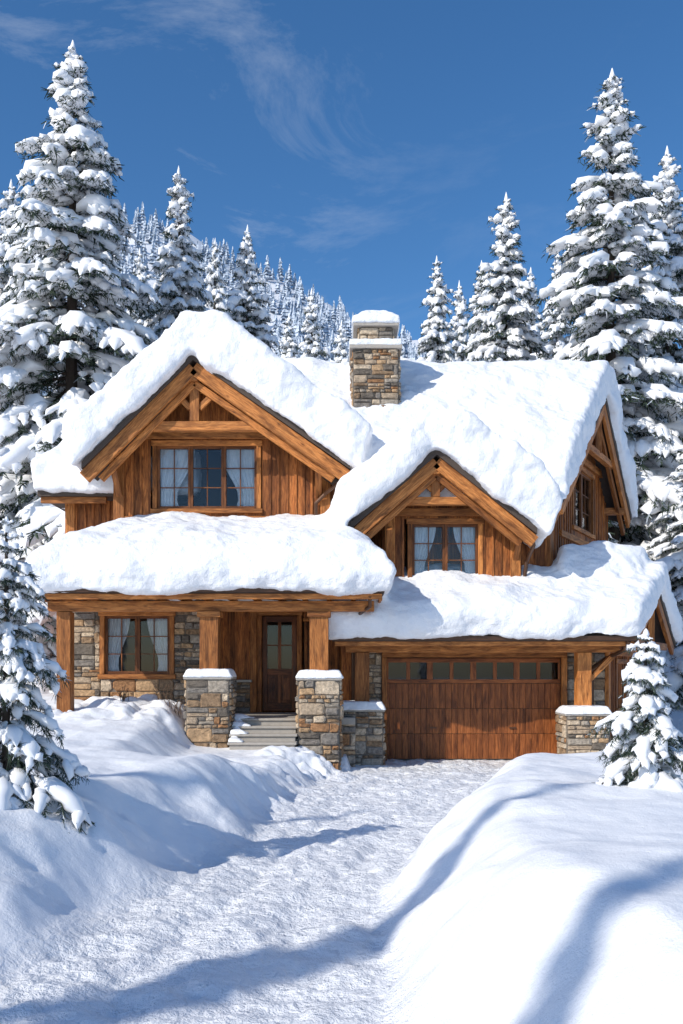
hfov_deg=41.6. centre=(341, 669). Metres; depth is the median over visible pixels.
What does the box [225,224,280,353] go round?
snowy spruce tree
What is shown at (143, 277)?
snowy spruce tree
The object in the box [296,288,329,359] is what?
snowy spruce tree
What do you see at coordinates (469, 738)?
garage door
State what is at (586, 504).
window glass
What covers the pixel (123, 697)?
dry shrub
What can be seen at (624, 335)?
snowy spruce tree
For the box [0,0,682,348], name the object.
sky
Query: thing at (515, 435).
roof snow
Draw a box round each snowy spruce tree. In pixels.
[0,40,164,693]
[0,179,53,510]
[0,343,24,634]
[120,248,156,348]
[142,165,216,337]
[203,238,227,312]
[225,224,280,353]
[278,314,301,357]
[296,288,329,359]
[330,320,348,362]
[416,256,457,362]
[449,281,479,360]
[462,192,549,361]
[465,260,502,361]
[520,267,548,358]
[530,68,682,706]
[537,253,574,359]
[619,146,682,542]
[646,445,682,708]
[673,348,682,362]
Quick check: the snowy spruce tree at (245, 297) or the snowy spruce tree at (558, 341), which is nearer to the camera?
the snowy spruce tree at (245, 297)
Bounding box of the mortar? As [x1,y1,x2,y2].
[74,328,609,769]
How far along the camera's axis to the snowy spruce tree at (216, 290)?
41.83 m
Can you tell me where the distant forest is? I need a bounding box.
[0,202,449,395]
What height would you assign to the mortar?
10.900 m
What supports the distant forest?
on the snow ground
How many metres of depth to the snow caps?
20.07 m
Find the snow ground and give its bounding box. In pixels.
[0,224,682,1023]
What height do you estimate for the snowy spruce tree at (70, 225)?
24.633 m
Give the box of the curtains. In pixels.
[108,449,474,670]
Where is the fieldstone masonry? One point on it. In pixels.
(199, 733)
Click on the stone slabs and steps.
(265, 729)
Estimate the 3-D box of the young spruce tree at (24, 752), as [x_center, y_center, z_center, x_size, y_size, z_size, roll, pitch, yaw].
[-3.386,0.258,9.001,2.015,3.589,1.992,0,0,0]
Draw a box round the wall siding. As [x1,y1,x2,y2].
[75,385,638,739]
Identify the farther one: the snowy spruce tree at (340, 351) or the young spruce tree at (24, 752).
the snowy spruce tree at (340, 351)
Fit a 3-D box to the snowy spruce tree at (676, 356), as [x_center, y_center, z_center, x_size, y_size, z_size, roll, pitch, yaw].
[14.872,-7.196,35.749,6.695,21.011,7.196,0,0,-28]
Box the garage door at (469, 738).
[387,658,559,758]
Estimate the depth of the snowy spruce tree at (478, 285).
51.83 m
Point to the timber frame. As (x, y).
(177, 391)
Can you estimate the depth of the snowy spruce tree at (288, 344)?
57.83 m
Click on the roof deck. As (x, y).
(435, 455)
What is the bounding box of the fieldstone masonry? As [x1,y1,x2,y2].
[74,328,610,769]
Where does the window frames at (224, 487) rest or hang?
attached to the timber frame
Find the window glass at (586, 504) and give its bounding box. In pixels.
[140,477,588,670]
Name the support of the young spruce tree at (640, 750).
on the snow ground
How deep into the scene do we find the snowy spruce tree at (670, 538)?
29.61 m
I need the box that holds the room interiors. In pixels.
[118,446,560,684]
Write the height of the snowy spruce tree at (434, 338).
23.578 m
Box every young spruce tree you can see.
[0,516,95,834]
[586,629,682,791]
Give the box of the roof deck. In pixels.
[37,355,675,645]
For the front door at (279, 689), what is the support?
attached to the timber frame
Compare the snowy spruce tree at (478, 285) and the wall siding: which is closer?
the wall siding
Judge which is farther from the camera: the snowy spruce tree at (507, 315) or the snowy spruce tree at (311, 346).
the snowy spruce tree at (311, 346)
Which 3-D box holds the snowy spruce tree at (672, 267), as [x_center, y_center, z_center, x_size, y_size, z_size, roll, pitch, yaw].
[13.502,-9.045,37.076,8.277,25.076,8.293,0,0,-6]
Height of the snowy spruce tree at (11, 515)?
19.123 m
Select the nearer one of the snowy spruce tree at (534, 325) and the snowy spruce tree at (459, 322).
the snowy spruce tree at (459, 322)
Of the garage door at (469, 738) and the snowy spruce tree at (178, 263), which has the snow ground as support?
the snowy spruce tree at (178, 263)
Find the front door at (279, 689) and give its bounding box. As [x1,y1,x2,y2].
[262,616,296,710]
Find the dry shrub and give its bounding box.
[118,682,182,714]
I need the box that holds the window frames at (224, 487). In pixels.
[105,446,590,673]
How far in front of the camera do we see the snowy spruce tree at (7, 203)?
37.70 m
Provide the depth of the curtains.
21.43 m
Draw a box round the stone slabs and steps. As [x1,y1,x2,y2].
[183,322,609,749]
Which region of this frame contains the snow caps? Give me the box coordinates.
[183,310,611,742]
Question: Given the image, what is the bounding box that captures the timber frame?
[39,363,673,760]
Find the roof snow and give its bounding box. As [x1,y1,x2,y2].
[19,309,682,642]
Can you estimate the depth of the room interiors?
22.20 m

